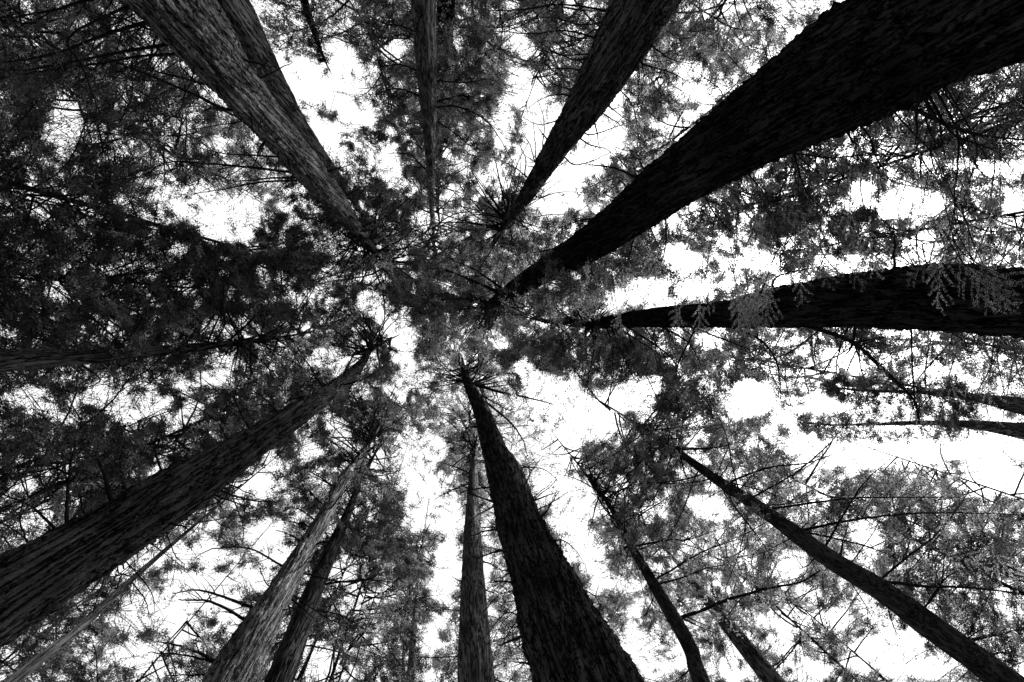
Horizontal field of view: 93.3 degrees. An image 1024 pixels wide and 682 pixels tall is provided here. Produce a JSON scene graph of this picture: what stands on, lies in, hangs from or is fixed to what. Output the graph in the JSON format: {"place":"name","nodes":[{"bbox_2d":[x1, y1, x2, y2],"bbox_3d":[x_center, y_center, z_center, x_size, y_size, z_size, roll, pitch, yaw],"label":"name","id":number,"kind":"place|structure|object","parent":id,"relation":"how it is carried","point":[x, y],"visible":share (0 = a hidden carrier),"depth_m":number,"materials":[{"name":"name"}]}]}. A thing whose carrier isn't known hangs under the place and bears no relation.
{"place":"outdoors","nodes":[
{"label":"outdoors","id":0,"kind":"place"},
{"bbox_2d":[0,0,1023,681],"label":"sky","id":1,"kind":"structure","parent":0,"point":[311,86],"materials":[{"name":"white"}]},
{"bbox_3d":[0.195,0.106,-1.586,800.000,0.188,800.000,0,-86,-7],"label":"ground","id":2,"kind":"structure","parent":0,"visible":0},
{"bbox_2d":[0,0,219,353],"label":"conifer tree","id":3,"kind":"object","parent":2,"relation":"on","point":[39,148],"visible":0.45,"depth_m":11.33,"materials":[{"name":"grey plant"}]},
{"bbox_2d":[0,279,234,681],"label":"conifer tree","id":4,"kind":"object","parent":2,"relation":"on","point":[63,464],"visible":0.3,"depth_m":13.04,"materials":[{"name":"grey plant"}]},
{"bbox_2d":[0,456,266,681],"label":"conifer tree","id":5,"kind":"object","parent":2,"relation":"on","point":[68,655],"visible":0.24,"depth_m":16.87,"materials":[{"name":"grey plant"}]},
{"bbox_2d":[0,335,274,660],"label":"conifer tree","id":6,"kind":"object","parent":2,"relation":"on","point":[43,638],"visible":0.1,"depth_m":15.51,"materials":[{"name":"grey plant"}]},
{"bbox_2d":[0,0,276,236],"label":"conifer tree","id":7,"kind":"object","parent":2,"relation":"on","point":[208,133],"visible":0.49,"depth_m":10.79,"materials":[{"name":"grey plant"}]},
{"bbox_2d":[0,61,299,476],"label":"conifer tree","id":8,"kind":"object","parent":2,"relation":"on","point":[251,260],"visible":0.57,"depth_m":11.60,"materials":[{"name":"black plant"}]},
{"bbox_2d":[0,0,300,247],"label":"conifer tree","id":9,"kind":"object","parent":2,"relation":"on","point":[235,177],"visible":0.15,"depth_m":16.89,"materials":[{"name":"grey plant"}]},
{"bbox_2d":[3,406,302,681],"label":"redwood tree","id":10,"kind":"object","parent":2,"relation":"on","point":[32,664],"visible":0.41,"depth_m":14.88,"materials":[{"name":"grey plant"}]},
{"bbox_2d":[0,0,308,255],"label":"conifer tree","id":11,"kind":"object","parent":2,"relation":"on","point":[269,190],"visible":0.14,"depth_m":19.42,"materials":[{"name":"grey plant"}]},
{"bbox_2d":[0,181,313,426],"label":"conifer tree","id":12,"kind":"object","parent":2,"relation":"on","point":[156,300],"visible":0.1,"depth_m":17.20,"materials":[{"name":"grey plant"}]},
{"bbox_2d":[0,467,318,681],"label":"conifer tree","id":13,"kind":"object","parent":2,"relation":"on","point":[129,672],"visible":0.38,"depth_m":16.64,"materials":[{"name":"grey plant"}]},
{"bbox_2d":[0,136,353,352],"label":"conifer tree","id":14,"kind":"object","parent":2,"relation":"on","point":[252,243],"visible":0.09,"depth_m":24.62,"materials":[{"name":"grey plant"}]},
{"bbox_2d":[0,301,365,535],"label":"conifer tree","id":15,"kind":"object","parent":2,"relation":"on","point":[59,484],"visible":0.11,"depth_m":17.12,"materials":[{"name":"grey plant"}]},
{"bbox_2d":[0,197,371,502],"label":"redwood tree","id":16,"kind":"object","parent":2,"relation":"on","point":[36,359],"visible":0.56,"depth_m":12.54,"materials":[{"name":"grey plant"}]},
{"bbox_2d":[0,261,464,647],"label":"redwood tree","id":17,"kind":"object","parent":2,"relation":"on","point":[49,572],"visible":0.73,"depth_m":7.33,"materials":[{"name":"grey plant"}]},
{"bbox_2d":[0,0,486,360],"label":"redwood tree","id":18,"kind":"object","parent":2,"relation":"on","point":[199,38],"visible":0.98,"depth_m":10.02,"materials":[{"name":"grey plant"}]},
{"bbox_2d":[138,341,462,681],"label":"redwood tree","id":19,"kind":"object","parent":2,"relation":"on","point":[243,655],"visible":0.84,"depth_m":11.81,"materials":[{"name":"grey plant"}]},
{"bbox_2d":[279,0,336,78],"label":"conifer tree","id":20,"kind":"object","parent":2,"relation":"on","point":[313,41],"visible":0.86,"depth_m":16.15,"materials":[{"name":"grey plant"}]},
{"bbox_2d":[217,0,432,278],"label":"redwood tree","id":21,"kind":"object","parent":2,"relation":"on","point":[246,25],"visible":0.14,"depth_m":11.86,"materials":[{"name":"grey plant"}]},
{"bbox_2d":[198,433,459,681],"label":"conifer tree","id":22,"kind":"object","parent":2,"relation":"on","point":[394,647],"visible":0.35,"depth_m":18.28,"materials":[{"name":"grey plant"}]},
{"bbox_2d":[209,462,460,681],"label":"conifer tree","id":23,"kind":"object","parent":2,"relation":"on","point":[389,570],"visible":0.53,"depth_m":17.35,"materials":[{"name":"grey plant"}]},
{"bbox_2d":[284,519,395,681],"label":"redwood tree","id":24,"kind":"object","parent":2,"relation":"on","point":[312,649],"visible":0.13,"depth_m":20.00,"materials":[{"name":"grey plant"}]},
{"bbox_2d":[264,388,454,681],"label":"redwood tree","id":25,"kind":"object","parent":2,"relation":"on","point":[285,664],"visible":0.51,"depth_m":16.33,"materials":[{"name":"grey plant"}]},
{"bbox_2d":[250,0,512,161],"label":"conifer tree","id":26,"kind":"object","parent":2,"relation":"on","point":[363,21],"visible":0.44,"depth_m":17.20,"materials":[{"name":"grey plant"}]},
{"bbox_2d":[380,515,451,674],"bbox_3d":[-3.960,12.375,14.421,4.080,31.693,3.868,-28,-83,-4],"label":"redwood tree","id":27,"kind":"object","parent":2,"relation":"on","point":[426,539],"visible":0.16,"depth_m":26.17,"materials":[{"name":"grey plant"}]},
{"bbox_2d":[372,487,465,681],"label":"redwood tree","id":28,"kind":"object","parent":2,"relation":"on","point":[413,645],"visible":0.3,"depth_m":24.57,"materials":[{"name":"grey plant"}]},
{"bbox_2d":[365,0,515,292],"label":"redwood tree","id":29,"kind":"object","parent":2,"relation":"on","point":[424,18],"visible":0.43,"depth_m":16.01,"materials":[{"name":"grey plant"}]},
{"bbox_2d":[376,0,504,237],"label":"redwood tree","id":30,"kind":"object","parent":2,"relation":"on","point":[417,152],"visible":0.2,"depth_m":27.24,"materials":[{"name":"grey plant"}]},
{"bbox_2d":[399,364,534,681],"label":"redwood tree","id":31,"kind":"object","parent":2,"relation":"on","point":[474,656],"visible":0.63,"depth_m":13.77,"materials":[{"name":"grey plant"}]},
{"bbox_2d":[338,0,606,189],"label":"conifer tree","id":32,"kind":"object","parent":2,"relation":"on","point":[488,146],"visible":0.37,"depth_m":16.91,"materials":[{"name":"grey plant"}]},
{"bbox_2d":[408,355,568,579],"bbox_3d":[-2.291,5.991,34.661,9.366,72.220,9.648,31,-90,-8],"label":"conifer tree","id":33,"kind":"object","parent":2,"relation":"on","point":[494,546],"visible":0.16,"depth_m":24.08,"materials":[{"name":"grey plant"}]},
{"bbox_2d":[402,311,643,681],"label":"redwood tree","id":34,"kind":"object","parent":2,"relation":"on","point":[566,633],"visible":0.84,"depth_m":8.08,"materials":[{"name":"grey plant"}]},
{"bbox_2d":[404,0,698,302],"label":"redwood tree","id":35,"kind":"object","parent":2,"relation":"on","point":[626,36],"visible":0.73,"depth_m":10.59,"materials":[{"name":"grey plant"}]},
{"bbox_2d":[429,548,727,681],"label":"conifer tree","id":36,"kind":"object","parent":2,"relation":"on","point":[500,659],"visible":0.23,"depth_m":16.58,"materials":[{"name":"grey plant"}]},
{"bbox_2d":[437,0,721,181],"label":"conifer tree","id":37,"kind":"object","parent":2,"relation":"on","point":[695,27],"visible":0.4,"depth_m":15.54,"materials":[{"name":"grey plant"}]},
{"bbox_2d":[501,490,727,681],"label":"conifer tree","id":38,"kind":"object","parent":2,"relation":"on","point":[664,641],"visible":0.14,"depth_m":22.11,"materials":[{"name":"grey plant"}]},
{"bbox_2d":[483,380,839,681],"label":"redwood tree","id":39,"kind":"object","parent":2,"relation":"on","point":[675,619],"visible":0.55,"depth_m":13.33,"materials":[{"name":"grey plant"}]},
{"bbox_2d":[558,0,841,256],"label":"conifer tree","id":40,"kind":"object","parent":2,"relation":"on","point":[605,193],"visible":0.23,"depth_m":20.06,"materials":[{"name":"grey plant"}]},
{"bbox_2d":[560,439,839,681],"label":"redwood tree","id":41,"kind":"object","parent":2,"relation":"on","point":[761,666],"visible":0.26,"depth_m":15.84,"materials":[{"name":"grey plant"}]},
{"bbox_2d":[570,0,841,175],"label":"conifer tree","id":42,"kind":"object","parent":2,"relation":"on","point":[716,14],"visible":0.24,"depth_m":18.55,"materials":[{"name":"grey plant"}]},
{"bbox_2d":[400,0,1023,385],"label":"redwood tree","id":43,"kind":"object","parent":2,"relation":"on","point":[839,69],"visible":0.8,"depth_m":5.49,"materials":[{"name":"grey plant"}]},
{"bbox_2d":[472,161,1023,461],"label":"redwood tree","id":44,"kind":"object","parent":2,"relation":"on","point":[864,299],"visible":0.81,"depth_m":9.09,"materials":[{"name":"grey plant"}]},
{"bbox_2d":[519,288,1023,681],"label":"redwood tree","id":45,"kind":"object","parent":2,"relation":"on","point":[981,663],"visible":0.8,"depth_m":10.93,"materials":[{"name":"grey plant"}]},
{"bbox_2d":[641,478,979,681],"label":"conifer tree","id":46,"kind":"object","parent":2,"relation":"on","point":[717,643],"visible":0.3,"depth_m":19.78,"materials":[{"name":"grey plant"}]},
{"bbox_2d":[626,385,1023,681],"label":"conifer tree","id":47,"kind":"object","parent":2,"relation":"on","point":[965,593],"visible":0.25,"depth_m":17.57,"materials":[{"name":"grey plant"}]},
{"bbox_2d":[658,3,1023,302],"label":"conifer tree","id":48,"kind":"object","parent":2,"relation":"on","point":[735,207],"visible":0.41,"depth_m":14.76,"materials":[{"name":"grey plant"}]},
{"bbox_2d":[658,219,1023,549],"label":"conifer tree","id":49,"kind":"object","parent":2,"relation":"on","point":[811,367],"visible":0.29,"depth_m":15.58,"materials":[{"name":"grey plant"}]},
{"bbox_2d":[661,68,1023,370],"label":"conifer tree","id":50,"kind":"object","parent":2,"relation":"on","point":[1013,215],"visible":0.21,"depth_m":13.97,"materials":[{"name":"grey plant"}]},
{"bbox_2d":[669,494,1023,681],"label":"conifer tree","id":51,"kind":"object","parent":2,"relation":"on","point":[845,675],"visible":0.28,"depth_m":19.73,"materials":[{"name":"grey plant"}]},
{"bbox_2d":[685,63,1023,271],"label":"conifer tree","id":52,"kind":"object","parent":2,"relation":"on","point":[772,173],"visible":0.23,"depth_m":13.47,"materials":[{"name":"grey plant"}]},
{"bbox_2d":[722,63,1023,378],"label":"conifer tree","id":53,"kind":"object","parent":2,"relation":"on","point":[906,339],"visible":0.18,"depth_m":13.21,"materials":[{"name":"grey plant"}]},
{"bbox_2d":[723,63,1023,265],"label":"conifer tree","id":54,"kind":"object","parent":2,"relation":"on","point":[970,95],"visible":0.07,"depth_m":13.37,"materials":[{"name":"grey plant"}]},
{"bbox_2d":[733,350,1023,639],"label":"conifer tree","id":55,"kind":"object","parent":2,"relation":"on","point":[974,614],"visible":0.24,"depth_m":16.92,"materials":[{"name":"grey plant"}]},
{"bbox_2d":[747,441,1023,681],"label":"conifer tree","id":56,"kind":"object","parent":2,"relation":"on","point":[1012,661],"visible":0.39,"depth_m":14.95,"materials":[{"name":"grey plant"}]},
{"bbox_2d":[790,401,1023,448],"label":"redwood tree","id":57,"kind":"object","parent":2,"relation":"on","point":[1013,429],"visible":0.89,"depth_m":13.06,"materials":[{"name":"grey plant"}]},
{"bbox_2d":[803,204,1023,505],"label":"conifer tree","id":58,"kind":"object","parent":2,"relation":"on","point":[931,348],"visible":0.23,"depth_m":14.83,"materials":[{"name":"grey plant"}]},
{"bbox_2d":[817,350,1023,419],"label":"redwood tree","id":59,"kind":"object","parent":2,"relation":"on","point":[835,391],"visible":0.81,"depth_m":12.76,"materials":[{"name":"grey plant"}]}
]}

